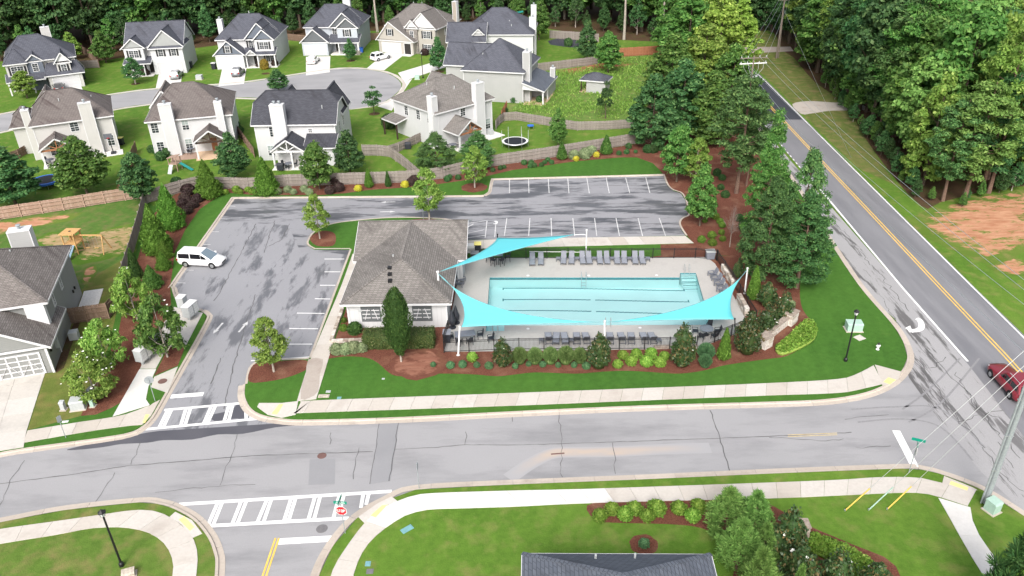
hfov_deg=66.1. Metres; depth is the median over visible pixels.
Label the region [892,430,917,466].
stop line
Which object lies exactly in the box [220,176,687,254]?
car park
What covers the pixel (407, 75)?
driveway slab
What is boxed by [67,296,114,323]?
wooden fence
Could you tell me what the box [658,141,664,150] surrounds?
clipped shrub
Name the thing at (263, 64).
garden shrub
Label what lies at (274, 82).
yard tree
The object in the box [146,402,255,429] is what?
crosswalk
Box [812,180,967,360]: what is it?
edge line
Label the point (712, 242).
shrub
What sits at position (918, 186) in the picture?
edge bush
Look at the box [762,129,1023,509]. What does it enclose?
turn lane
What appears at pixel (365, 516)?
ramp
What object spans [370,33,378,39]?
wooden fence
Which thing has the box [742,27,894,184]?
road verge
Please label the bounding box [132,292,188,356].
crape myrtle
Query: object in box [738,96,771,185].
pine tree
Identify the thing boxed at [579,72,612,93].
garden shed
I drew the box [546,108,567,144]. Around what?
yard tree
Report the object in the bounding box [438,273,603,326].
shade sail
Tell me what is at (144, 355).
mailbox door
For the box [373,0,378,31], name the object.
tall pine
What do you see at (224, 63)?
garage door
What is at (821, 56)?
woodland tree
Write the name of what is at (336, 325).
stone edge
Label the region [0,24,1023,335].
ground
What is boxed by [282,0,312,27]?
forest tree
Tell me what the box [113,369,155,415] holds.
mailbox path
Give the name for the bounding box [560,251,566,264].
sun lounger
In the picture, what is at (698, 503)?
leafy shrub
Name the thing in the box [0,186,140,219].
wooden fence
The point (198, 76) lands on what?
utility box
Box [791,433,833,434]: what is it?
line
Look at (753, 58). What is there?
utility pole
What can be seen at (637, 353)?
lime shrub
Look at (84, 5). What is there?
forest tree
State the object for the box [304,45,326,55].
garage door
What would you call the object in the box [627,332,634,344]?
sun lounger
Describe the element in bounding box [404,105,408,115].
window
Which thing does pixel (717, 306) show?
shade sail
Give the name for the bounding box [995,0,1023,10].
woodland tree
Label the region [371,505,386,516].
tactile paving
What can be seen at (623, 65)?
bare soil
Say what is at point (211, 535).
kerb
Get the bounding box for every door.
[0,352,46,380]
[52,74,81,87]
[141,349,147,361]
[148,61,154,71]
[156,61,183,73]
[188,306,193,316]
[193,301,198,312]
[210,136,218,149]
[217,58,242,68]
[253,56,259,63]
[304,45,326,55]
[381,42,401,53]
[404,43,411,53]
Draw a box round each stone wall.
[721,264,734,284]
[736,293,749,315]
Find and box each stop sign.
[333,494,346,532]
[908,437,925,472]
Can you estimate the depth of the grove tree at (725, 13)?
144.38 m
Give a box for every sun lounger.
[529,252,534,265]
[538,252,543,265]
[544,332,552,343]
[552,332,559,344]
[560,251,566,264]
[560,332,568,344]
[568,251,574,263]
[573,332,580,343]
[579,251,585,264]
[581,332,590,344]
[585,251,592,263]
[596,251,602,264]
[603,251,610,264]
[606,332,613,344]
[614,251,620,264]
[617,332,625,344]
[621,250,627,264]
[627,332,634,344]
[632,250,638,264]
[638,250,645,264]
[639,332,648,343]
[647,332,657,344]
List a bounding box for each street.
[0,362,1016,575]
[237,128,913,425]
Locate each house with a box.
[0,224,102,380]
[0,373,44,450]
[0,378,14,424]
[2,24,84,95]
[8,84,122,168]
[120,20,196,76]
[144,80,238,160]
[212,11,289,69]
[250,80,351,170]
[299,0,370,55]
[339,219,471,327]
[375,0,460,56]
[382,71,504,152]
[443,38,557,105]
[445,2,537,54]
[521,552,716,575]
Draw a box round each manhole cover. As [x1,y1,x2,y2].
[158,378,166,383]
[316,524,327,532]
[317,453,326,458]
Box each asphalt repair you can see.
[308,459,334,484]
[370,423,398,483]
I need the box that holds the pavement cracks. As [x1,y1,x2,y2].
[0,185,1022,502]
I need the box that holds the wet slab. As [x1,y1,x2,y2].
[301,358,322,399]
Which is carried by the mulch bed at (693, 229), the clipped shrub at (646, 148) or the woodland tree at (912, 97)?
the clipped shrub at (646, 148)
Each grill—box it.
[274,162,283,169]
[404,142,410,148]
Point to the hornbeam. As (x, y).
(395, 319)
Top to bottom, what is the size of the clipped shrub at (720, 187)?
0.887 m
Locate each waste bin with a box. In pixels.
[467,243,474,252]
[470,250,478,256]
[474,241,480,251]
[705,249,715,259]
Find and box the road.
[754,69,1023,435]
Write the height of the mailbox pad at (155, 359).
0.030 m
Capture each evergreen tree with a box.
[127,247,143,277]
[139,203,173,256]
[142,265,164,289]
[154,251,171,270]
[155,240,175,258]
[156,183,186,232]
[192,159,223,200]
[250,156,279,196]
[364,168,373,187]
[385,171,391,186]
[556,142,567,159]
[600,134,612,154]
[716,327,731,360]
[746,265,760,299]
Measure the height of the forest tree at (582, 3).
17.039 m
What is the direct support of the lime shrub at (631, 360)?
on the mulch bed at (383, 357)
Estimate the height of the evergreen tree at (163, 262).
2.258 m
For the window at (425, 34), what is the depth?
174.57 m
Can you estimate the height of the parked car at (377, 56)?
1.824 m
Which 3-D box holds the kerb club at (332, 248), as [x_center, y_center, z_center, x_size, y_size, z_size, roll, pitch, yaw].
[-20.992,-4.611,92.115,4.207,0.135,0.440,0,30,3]
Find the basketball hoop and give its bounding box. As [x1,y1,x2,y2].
[103,133,115,153]
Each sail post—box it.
[457,326,460,355]
[585,229,587,254]
[743,267,748,293]
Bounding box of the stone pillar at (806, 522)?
[799,518,811,537]
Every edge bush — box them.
[821,69,831,86]
[828,74,841,94]
[832,86,838,96]
[837,96,843,107]
[838,86,846,102]
[842,89,854,110]
[849,103,859,120]
[857,114,864,124]
[859,120,865,132]
[861,114,877,137]
[869,121,883,143]
[872,127,881,146]
[875,130,890,154]
[883,137,895,160]
[889,146,901,162]
[891,152,904,173]
[897,170,905,181]
[905,166,920,187]
[911,179,922,195]
[927,186,935,198]
[958,192,968,205]
[977,179,986,194]
[994,166,1011,192]
[1005,162,1023,190]
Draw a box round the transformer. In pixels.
[843,319,863,332]
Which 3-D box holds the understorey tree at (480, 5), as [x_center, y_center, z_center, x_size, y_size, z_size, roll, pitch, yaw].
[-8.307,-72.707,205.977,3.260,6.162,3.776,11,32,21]
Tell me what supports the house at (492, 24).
on the ground at (132, 126)
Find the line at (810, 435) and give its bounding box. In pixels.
[788,434,836,436]
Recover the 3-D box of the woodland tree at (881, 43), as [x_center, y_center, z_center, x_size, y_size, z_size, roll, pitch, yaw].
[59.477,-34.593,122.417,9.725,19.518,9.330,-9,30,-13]
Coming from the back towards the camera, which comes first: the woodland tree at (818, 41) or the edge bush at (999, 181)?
the woodland tree at (818, 41)
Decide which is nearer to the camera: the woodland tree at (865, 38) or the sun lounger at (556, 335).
the sun lounger at (556, 335)
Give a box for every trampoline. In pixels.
[36,174,54,189]
[501,127,528,145]
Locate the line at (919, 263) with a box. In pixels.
[772,107,1022,371]
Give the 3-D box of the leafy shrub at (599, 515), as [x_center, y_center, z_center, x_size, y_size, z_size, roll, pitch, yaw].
[6.074,15.659,54.307,1.184,0.949,1.224,8,31,17]
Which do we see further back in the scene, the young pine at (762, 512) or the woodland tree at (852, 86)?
the woodland tree at (852, 86)
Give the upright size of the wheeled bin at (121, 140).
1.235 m
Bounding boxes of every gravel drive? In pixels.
[744,47,792,53]
[792,101,864,113]
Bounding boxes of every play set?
[58,228,111,257]
[166,154,193,173]
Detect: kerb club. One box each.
[245,362,255,383]
[280,358,308,359]
[307,217,444,248]
[309,249,351,357]
[315,248,349,248]
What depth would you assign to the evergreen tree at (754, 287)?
78.81 m
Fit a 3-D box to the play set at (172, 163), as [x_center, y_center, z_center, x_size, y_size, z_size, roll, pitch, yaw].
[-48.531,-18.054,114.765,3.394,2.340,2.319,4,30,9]
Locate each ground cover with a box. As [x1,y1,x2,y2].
[775,318,817,355]
[808,531,874,575]
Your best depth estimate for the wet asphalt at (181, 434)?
63.46 m
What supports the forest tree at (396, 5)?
on the woods floor at (567, 24)
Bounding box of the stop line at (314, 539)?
[278,536,330,544]
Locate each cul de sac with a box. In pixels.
[0,67,405,114]
[0,69,400,131]
[0,97,256,132]
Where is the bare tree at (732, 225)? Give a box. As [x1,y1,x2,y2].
[723,204,739,246]
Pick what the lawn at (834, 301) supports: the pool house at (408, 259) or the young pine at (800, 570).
the pool house at (408, 259)
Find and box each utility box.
[58,400,68,411]
[68,395,88,412]
[88,399,96,407]
[121,566,136,575]
[195,74,203,79]
[981,495,1003,516]
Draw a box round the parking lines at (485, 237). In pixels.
[203,177,665,360]
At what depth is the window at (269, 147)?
117.89 m
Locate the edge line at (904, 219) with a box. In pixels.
[758,74,1023,337]
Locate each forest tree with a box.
[0,0,45,33]
[0,2,31,42]
[24,0,76,37]
[45,0,71,37]
[57,0,106,44]
[75,0,101,30]
[86,1,118,42]
[97,0,138,31]
[109,0,161,21]
[118,0,148,18]
[145,0,185,20]
[158,0,181,14]
[177,0,214,37]
[199,0,242,21]
[213,1,231,21]
[236,0,266,12]
[259,0,290,19]
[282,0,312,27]
[311,0,321,8]
[316,0,342,3]
[351,0,368,8]
[367,0,392,21]
[388,0,406,13]
[420,0,434,4]
[461,0,477,17]
[488,0,503,6]
[546,0,568,22]
[565,0,587,22]
[584,0,594,13]
[593,0,614,12]
[601,0,632,14]
[623,0,657,31]
[627,7,632,23]
[652,0,671,16]
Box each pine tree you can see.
[705,74,777,193]
[735,174,799,281]
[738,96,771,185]
[738,107,791,249]
[772,190,837,288]
[773,146,835,272]
[923,99,995,201]
[968,14,1023,186]
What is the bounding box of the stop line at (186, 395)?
[170,392,203,397]
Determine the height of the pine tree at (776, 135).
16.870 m
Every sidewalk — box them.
[0,510,197,575]
[24,406,148,442]
[294,365,882,413]
[297,254,354,400]
[331,477,975,575]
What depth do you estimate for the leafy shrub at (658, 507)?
54.38 m
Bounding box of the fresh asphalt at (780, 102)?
[686,25,802,119]
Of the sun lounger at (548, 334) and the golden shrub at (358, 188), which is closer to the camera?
the sun lounger at (548, 334)
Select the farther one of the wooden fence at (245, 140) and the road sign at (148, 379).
the wooden fence at (245, 140)
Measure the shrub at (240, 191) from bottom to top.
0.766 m
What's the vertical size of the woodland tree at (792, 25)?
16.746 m
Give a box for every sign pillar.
[760,331,774,349]
[785,308,799,326]
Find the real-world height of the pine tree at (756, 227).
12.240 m
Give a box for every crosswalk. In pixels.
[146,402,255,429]
[179,490,391,526]
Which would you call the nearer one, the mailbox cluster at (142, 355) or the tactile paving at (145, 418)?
the tactile paving at (145, 418)
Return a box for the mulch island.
[154,347,183,375]
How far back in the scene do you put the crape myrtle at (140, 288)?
76.89 m
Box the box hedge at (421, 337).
[361,325,436,349]
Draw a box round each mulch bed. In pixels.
[55,321,79,372]
[76,38,100,61]
[81,190,221,415]
[228,119,795,273]
[329,253,809,375]
[548,38,578,46]
[587,498,899,575]
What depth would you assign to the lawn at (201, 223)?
105.27 m
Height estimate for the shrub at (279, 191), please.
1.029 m
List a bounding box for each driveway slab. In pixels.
[156,74,181,87]
[219,69,245,85]
[306,56,329,74]
[368,53,401,69]
[378,79,411,110]
[399,59,445,81]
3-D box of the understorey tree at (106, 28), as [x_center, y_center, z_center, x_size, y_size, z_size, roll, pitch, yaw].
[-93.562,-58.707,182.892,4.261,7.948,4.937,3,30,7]
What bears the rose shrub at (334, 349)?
on the mulch bed at (383, 357)
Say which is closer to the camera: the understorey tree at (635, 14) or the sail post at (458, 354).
the sail post at (458, 354)
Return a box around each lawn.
[0,114,690,451]
[0,502,214,575]
[245,113,906,419]
[319,469,1023,575]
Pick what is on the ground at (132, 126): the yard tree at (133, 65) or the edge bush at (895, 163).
the yard tree at (133, 65)
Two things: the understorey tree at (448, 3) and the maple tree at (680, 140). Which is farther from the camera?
the understorey tree at (448, 3)
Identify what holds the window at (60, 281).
in the house at (40, 292)
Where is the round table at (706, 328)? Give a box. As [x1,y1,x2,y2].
[700,324,713,335]
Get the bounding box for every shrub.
[141,68,149,75]
[146,144,152,152]
[154,151,165,160]
[162,148,171,157]
[170,176,181,186]
[176,198,186,206]
[178,192,191,198]
[180,183,194,194]
[181,205,193,214]
[182,196,192,200]
[185,199,198,207]
[191,193,203,202]
[222,189,228,194]
[231,185,239,192]
[237,189,243,194]
[259,58,268,69]
[271,60,278,65]
[274,187,281,194]
[283,185,291,192]
[290,189,296,194]
[300,185,307,192]
[305,188,312,194]
[324,185,334,194]
[328,342,342,355]
[330,177,339,184]
[333,182,344,191]
[339,324,346,331]
[339,342,350,355]
[347,321,362,335]
[347,341,359,354]
[354,185,361,191]
[357,342,367,352]
[380,113,394,129]
[400,180,408,187]
[407,177,416,185]
[410,174,420,181]
[421,48,429,55]
[444,175,450,181]
[446,361,454,368]
[455,174,460,179]
[458,360,466,368]
[466,351,478,362]
[473,361,480,367]
[484,361,492,369]
[492,336,512,366]
[511,363,517,368]
[521,159,526,164]
[536,96,541,101]
[539,361,545,366]
[555,362,560,367]
[564,37,572,46]
[567,149,579,158]
[571,361,576,367]
[578,147,592,159]
[582,361,590,369]
[585,331,610,368]
[587,145,596,154]
[592,507,608,523]
[593,151,599,157]
[603,501,619,516]
[612,359,622,368]
[616,505,634,521]
[617,349,628,359]
[624,355,637,366]
[625,143,631,148]
[627,500,643,516]
[630,348,642,358]
[638,537,649,548]
[639,508,655,523]
[640,354,653,367]
[642,144,650,152]
[644,347,657,358]
[646,498,667,517]
[650,144,658,153]
[653,356,666,367]
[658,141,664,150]
[660,351,670,359]
[669,321,696,366]
[669,499,687,515]
[684,507,702,523]
[691,498,706,514]
[697,235,706,242]
[707,231,717,238]
[707,238,717,245]
[711,213,719,219]
[712,168,721,175]
[717,184,724,189]
[718,174,726,180]
[718,229,724,234]
[719,221,725,227]
[719,235,725,241]
[720,190,729,197]
[732,258,743,277]
[733,310,764,354]
[735,214,744,221]
[756,281,778,306]
[756,305,779,330]
[761,523,791,562]
[773,289,795,318]
[774,504,808,550]
[775,542,823,575]
[817,546,858,575]
[857,561,892,575]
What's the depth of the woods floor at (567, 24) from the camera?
202.32 m
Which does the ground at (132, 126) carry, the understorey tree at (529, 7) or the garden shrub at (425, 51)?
the garden shrub at (425, 51)
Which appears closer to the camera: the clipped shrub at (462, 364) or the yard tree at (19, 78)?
the clipped shrub at (462, 364)
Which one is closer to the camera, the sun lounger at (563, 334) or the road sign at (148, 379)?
the road sign at (148, 379)
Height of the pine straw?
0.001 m
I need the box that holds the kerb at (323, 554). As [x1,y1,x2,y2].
[310,464,1023,575]
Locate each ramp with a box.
[132,400,159,425]
[170,512,201,537]
[257,401,297,417]
[359,496,396,522]
[875,365,900,385]
[942,476,976,489]
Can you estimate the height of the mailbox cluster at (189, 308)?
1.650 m
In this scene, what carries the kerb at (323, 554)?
on the street at (500, 450)
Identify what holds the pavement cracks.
on the street at (500, 450)
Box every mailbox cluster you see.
[132,333,161,364]
[175,294,187,307]
[180,299,198,319]
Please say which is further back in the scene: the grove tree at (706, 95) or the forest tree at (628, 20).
the forest tree at (628, 20)
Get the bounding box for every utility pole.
[740,55,767,107]
[775,0,784,57]
[980,385,1023,503]
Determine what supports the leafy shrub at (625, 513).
on the mulch bed at (670, 516)
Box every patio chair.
[477,329,483,336]
[487,331,494,340]
[490,257,496,266]
[498,257,504,266]
[706,320,712,325]
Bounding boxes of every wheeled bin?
[117,136,124,144]
[210,62,216,68]
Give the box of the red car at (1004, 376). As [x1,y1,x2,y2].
[987,363,1023,401]
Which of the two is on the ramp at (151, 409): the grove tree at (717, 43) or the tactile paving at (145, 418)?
the tactile paving at (145, 418)
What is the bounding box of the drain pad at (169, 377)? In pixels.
[151,367,177,392]
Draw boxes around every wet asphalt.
[67,424,295,449]
[211,404,243,420]
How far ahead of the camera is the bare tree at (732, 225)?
88.67 m
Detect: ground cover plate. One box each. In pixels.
[318,394,329,397]
[366,569,373,573]
[400,524,413,533]
[854,335,865,340]
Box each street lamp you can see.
[97,509,123,567]
[844,309,859,361]
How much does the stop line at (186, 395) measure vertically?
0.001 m
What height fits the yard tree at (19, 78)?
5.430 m
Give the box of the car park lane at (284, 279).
[143,221,346,431]
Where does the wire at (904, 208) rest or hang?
attached to the utility pole at (1004, 448)
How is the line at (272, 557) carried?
on the street at (500, 450)
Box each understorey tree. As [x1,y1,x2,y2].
[0,34,6,60]
[12,24,23,37]
[22,26,34,34]
[49,24,63,40]
[100,18,118,48]
[114,16,124,44]
[147,12,157,20]
[160,12,171,20]
[198,3,217,41]
[223,11,232,27]
[239,5,247,12]
[284,6,298,33]
[301,0,315,23]
[351,0,366,13]
[371,5,380,22]
[383,5,394,23]
[433,0,447,11]
[442,0,461,14]
[461,2,470,21]
[474,0,485,16]
[492,0,503,6]
[508,0,525,13]
[527,0,535,15]
[539,0,548,14]
[550,5,560,26]
[568,0,583,27]
[581,9,590,24]
[597,2,611,31]
[616,10,627,32]
[628,0,647,34]
[647,18,658,33]
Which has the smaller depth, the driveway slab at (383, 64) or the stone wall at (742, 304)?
the stone wall at (742, 304)
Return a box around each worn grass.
[36,232,73,249]
[70,224,141,264]
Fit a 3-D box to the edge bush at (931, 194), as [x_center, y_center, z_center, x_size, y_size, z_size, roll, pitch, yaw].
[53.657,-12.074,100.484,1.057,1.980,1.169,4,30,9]
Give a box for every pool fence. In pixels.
[442,320,447,349]
[443,336,695,352]
[467,248,717,258]
[696,322,738,345]
[716,251,756,315]
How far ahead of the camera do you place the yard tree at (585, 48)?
164.09 m
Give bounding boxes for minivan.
[176,246,226,268]
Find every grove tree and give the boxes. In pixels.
[625,73,680,145]
[641,31,696,102]
[650,0,699,51]
[650,58,716,136]
[658,0,715,63]
[677,22,733,87]
[684,0,735,37]
[684,71,742,144]
[691,0,745,68]
[708,43,758,105]
[722,0,763,64]
[735,77,767,127]
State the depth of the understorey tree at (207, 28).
189.27 m
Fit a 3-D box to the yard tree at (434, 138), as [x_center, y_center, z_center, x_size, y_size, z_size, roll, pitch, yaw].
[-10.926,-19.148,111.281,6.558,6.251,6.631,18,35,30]
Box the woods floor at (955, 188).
[765,0,1023,208]
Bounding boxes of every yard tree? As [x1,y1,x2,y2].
[9,70,37,97]
[63,32,82,54]
[87,29,116,62]
[120,57,144,83]
[265,68,289,89]
[342,38,356,60]
[361,85,382,113]
[413,131,457,169]
[429,36,445,71]
[457,130,495,167]
[528,1,550,39]
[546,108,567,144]
[573,18,597,57]
[594,30,623,72]
[596,81,613,118]
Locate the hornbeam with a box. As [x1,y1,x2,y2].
[380,286,413,361]
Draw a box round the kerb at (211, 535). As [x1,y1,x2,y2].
[0,497,224,575]
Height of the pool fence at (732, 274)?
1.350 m
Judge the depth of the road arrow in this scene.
75.14 m
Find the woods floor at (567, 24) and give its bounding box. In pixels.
[0,0,658,60]
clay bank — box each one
[907,186,1023,263]
[986,257,1023,275]
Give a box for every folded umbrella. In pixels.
[448,310,455,329]
[453,305,459,324]
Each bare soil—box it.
[0,212,82,234]
[82,266,96,287]
[556,62,636,74]
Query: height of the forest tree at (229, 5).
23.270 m
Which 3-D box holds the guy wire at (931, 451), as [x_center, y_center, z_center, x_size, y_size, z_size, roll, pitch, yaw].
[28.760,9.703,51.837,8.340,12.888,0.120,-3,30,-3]
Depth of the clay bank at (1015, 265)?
85.14 m
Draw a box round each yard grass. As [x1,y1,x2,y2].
[0,199,140,289]
[28,260,126,429]
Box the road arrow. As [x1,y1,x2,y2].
[908,318,924,331]
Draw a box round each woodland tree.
[735,0,761,25]
[749,0,773,30]
[760,0,776,31]
[769,0,786,34]
[770,0,796,43]
[777,0,797,48]
[784,0,806,33]
[789,0,799,31]
[793,0,811,63]
[793,1,823,68]
[795,24,813,56]
[797,0,831,72]
[805,0,829,72]
[812,4,834,78]
[816,0,846,36]
[819,21,831,72]
[820,1,853,85]
[821,4,838,55]
[823,0,861,93]
[825,0,854,28]
[827,0,864,75]
[827,1,854,76]
[829,7,857,92]
[837,0,922,107]
[839,32,879,111]
[840,0,882,109]
[844,10,882,112]
[850,0,923,114]
[861,5,939,137]
[864,84,881,116]
[865,24,914,93]
[867,7,906,121]
[874,0,980,100]
[877,36,927,142]
[879,12,959,149]
[885,0,976,56]
[890,48,945,129]
[891,48,971,142]
[899,71,962,185]
[922,0,1011,130]
[931,79,1023,199]
[951,0,982,46]
[962,10,1023,147]
[969,0,1011,61]
[974,7,1023,129]
[976,72,1023,193]
[987,66,1023,179]
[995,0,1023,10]
[998,106,1023,180]
[1009,0,1023,15]
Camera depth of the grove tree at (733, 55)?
128.31 m
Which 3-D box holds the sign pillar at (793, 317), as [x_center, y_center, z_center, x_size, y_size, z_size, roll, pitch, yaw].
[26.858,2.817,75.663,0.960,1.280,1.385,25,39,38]
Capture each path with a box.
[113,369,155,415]
[939,498,993,573]
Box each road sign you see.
[56,415,65,437]
[144,376,154,399]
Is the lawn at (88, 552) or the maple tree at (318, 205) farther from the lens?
the maple tree at (318, 205)
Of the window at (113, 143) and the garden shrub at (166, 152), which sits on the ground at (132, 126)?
the garden shrub at (166, 152)
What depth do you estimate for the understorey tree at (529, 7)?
200.22 m
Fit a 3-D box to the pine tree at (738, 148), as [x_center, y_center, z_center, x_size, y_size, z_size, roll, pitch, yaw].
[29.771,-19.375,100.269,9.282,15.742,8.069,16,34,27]
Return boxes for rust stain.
[503,443,711,479]
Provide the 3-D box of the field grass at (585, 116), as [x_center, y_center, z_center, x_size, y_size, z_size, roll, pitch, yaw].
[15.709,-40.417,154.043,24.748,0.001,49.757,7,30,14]
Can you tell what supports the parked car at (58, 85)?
on the driveway slab
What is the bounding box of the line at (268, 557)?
[262,538,275,575]
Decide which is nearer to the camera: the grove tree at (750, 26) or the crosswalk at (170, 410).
the crosswalk at (170, 410)
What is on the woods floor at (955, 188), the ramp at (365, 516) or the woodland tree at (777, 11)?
the woodland tree at (777, 11)
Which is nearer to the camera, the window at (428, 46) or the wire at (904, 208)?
the wire at (904, 208)
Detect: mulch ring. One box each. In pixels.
[248,360,307,382]
[310,231,335,246]
[461,183,486,192]
[629,534,657,553]
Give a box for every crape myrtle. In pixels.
[59,348,119,404]
[77,318,128,370]
[108,266,152,318]
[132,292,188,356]
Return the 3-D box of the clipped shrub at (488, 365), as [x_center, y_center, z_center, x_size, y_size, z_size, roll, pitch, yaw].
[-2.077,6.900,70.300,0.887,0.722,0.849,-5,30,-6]
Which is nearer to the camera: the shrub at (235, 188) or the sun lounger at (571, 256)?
the sun lounger at (571, 256)
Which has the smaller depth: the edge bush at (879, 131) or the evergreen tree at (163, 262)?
the evergreen tree at (163, 262)
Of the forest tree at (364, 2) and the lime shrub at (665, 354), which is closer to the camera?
the lime shrub at (665, 354)
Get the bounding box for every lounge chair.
[454,280,463,287]
[707,267,718,278]
[711,272,722,280]
[714,278,725,285]
[716,283,728,292]
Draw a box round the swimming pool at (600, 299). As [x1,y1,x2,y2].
[486,273,707,330]
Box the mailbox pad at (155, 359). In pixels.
[140,307,202,368]
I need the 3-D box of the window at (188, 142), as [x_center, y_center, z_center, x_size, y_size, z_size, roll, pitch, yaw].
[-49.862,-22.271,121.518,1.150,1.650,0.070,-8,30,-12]
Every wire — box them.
[749,66,1022,303]
[760,57,1023,289]
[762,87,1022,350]
[779,70,1023,279]
[785,13,847,149]
[844,351,1023,510]
[868,366,1023,510]
[886,380,1023,509]
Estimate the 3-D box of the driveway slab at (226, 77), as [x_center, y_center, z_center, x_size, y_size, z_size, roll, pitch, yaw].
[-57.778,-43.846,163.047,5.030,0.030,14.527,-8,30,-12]
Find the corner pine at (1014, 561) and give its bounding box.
[980,530,1023,575]
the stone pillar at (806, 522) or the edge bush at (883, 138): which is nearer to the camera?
the stone pillar at (806, 522)
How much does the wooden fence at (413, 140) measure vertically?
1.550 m
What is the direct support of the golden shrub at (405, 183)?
on the mulch bed at (693, 229)
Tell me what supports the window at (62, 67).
in the house at (44, 57)
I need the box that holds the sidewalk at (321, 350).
[297,254,354,400]
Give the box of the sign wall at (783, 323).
[765,316,789,334]
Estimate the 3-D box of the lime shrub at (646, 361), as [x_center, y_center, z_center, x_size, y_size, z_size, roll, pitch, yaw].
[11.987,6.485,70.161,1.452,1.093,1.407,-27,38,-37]
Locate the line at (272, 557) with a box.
[265,538,279,575]
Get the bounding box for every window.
[8,66,27,75]
[31,63,39,71]
[49,144,60,155]
[51,294,56,306]
[58,64,69,70]
[58,277,63,289]
[68,122,79,131]
[107,134,115,145]
[126,50,141,57]
[149,123,159,133]
[155,49,165,56]
[156,141,164,150]
[168,49,178,55]
[180,120,189,130]
[184,138,193,148]
[222,46,231,52]
[246,40,254,47]
[257,42,270,49]
[264,55,276,61]
[267,145,275,155]
[268,126,273,136]
[342,29,350,36]
[386,29,393,35]
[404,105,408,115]
[416,109,420,120]
[421,31,431,38]
[422,44,432,51]
[460,107,465,116]
[486,118,490,129]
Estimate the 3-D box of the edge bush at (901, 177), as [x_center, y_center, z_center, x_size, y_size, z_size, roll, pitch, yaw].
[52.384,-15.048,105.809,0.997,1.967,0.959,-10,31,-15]
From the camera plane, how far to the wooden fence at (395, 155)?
118.43 m
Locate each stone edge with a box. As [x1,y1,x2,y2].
[329,307,343,341]
[331,338,362,342]
[654,344,697,348]
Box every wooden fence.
[0,146,26,159]
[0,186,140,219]
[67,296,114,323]
[79,60,98,68]
[80,45,99,67]
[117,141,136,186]
[117,193,145,294]
[145,134,635,203]
[237,126,254,157]
[287,33,305,40]
[361,144,418,173]
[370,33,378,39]
[388,133,420,151]
[495,112,631,130]
[501,101,506,113]
[538,50,615,70]
[549,30,598,41]
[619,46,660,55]
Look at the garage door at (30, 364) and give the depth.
70.09 m
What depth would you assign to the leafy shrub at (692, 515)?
53.89 m
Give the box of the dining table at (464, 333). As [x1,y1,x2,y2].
[454,330,474,342]
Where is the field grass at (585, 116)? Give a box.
[507,55,654,119]
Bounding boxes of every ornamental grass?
[512,346,527,364]
[527,346,542,364]
[542,346,557,364]
[557,345,574,364]
[574,346,587,363]
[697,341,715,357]
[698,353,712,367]
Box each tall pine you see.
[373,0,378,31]
[622,0,626,39]
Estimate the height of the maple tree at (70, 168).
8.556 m
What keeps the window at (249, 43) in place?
in the house at (247, 40)
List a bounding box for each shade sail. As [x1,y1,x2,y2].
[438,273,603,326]
[440,234,573,271]
[609,270,746,321]
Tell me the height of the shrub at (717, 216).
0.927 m
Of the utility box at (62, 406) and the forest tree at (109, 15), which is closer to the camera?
the utility box at (62, 406)
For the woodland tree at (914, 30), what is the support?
on the woods floor at (955, 188)
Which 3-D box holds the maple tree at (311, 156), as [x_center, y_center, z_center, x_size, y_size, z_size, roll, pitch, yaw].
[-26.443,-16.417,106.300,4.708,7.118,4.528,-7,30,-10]
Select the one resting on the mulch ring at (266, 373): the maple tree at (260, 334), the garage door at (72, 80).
the maple tree at (260, 334)
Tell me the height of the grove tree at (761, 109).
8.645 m
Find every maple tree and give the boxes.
[0,145,41,204]
[48,135,111,193]
[116,152,159,199]
[210,131,251,177]
[249,316,289,371]
[298,140,333,189]
[301,192,330,238]
[332,129,365,172]
[411,167,445,219]
[460,144,488,187]
[660,124,696,181]
[681,137,712,176]
[684,162,719,225]
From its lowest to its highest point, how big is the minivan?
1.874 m
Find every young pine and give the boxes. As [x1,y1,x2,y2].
[703,485,755,541]
[713,515,762,575]
[726,487,776,535]
[738,545,783,575]
[745,521,780,560]
[794,562,806,575]
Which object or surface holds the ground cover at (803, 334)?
on the mulch bed at (383, 357)
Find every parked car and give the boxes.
[52,82,64,88]
[169,70,183,78]
[231,67,244,76]
[307,55,319,63]
[369,51,390,60]
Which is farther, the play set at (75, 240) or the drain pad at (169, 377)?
the play set at (75, 240)
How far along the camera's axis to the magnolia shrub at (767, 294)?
77.74 m
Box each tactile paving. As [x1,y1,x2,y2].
[142,414,149,422]
[179,516,193,529]
[271,404,282,413]
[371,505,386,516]
[884,377,894,383]
[950,481,967,489]
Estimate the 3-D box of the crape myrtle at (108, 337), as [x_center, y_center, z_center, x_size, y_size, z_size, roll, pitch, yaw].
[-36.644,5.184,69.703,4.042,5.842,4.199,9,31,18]
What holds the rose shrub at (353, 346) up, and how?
on the mulch bed at (383, 357)
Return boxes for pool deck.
[445,257,744,351]
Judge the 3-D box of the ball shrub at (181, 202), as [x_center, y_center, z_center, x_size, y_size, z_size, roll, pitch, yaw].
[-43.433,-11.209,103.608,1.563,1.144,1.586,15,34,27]
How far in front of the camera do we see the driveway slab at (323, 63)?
168.89 m
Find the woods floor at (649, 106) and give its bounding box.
[645,62,710,138]
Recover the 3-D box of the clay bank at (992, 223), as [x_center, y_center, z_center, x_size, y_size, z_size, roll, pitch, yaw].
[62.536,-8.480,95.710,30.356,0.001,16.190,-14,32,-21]
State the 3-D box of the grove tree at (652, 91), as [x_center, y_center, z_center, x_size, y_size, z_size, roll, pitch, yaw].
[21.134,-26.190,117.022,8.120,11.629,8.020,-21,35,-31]

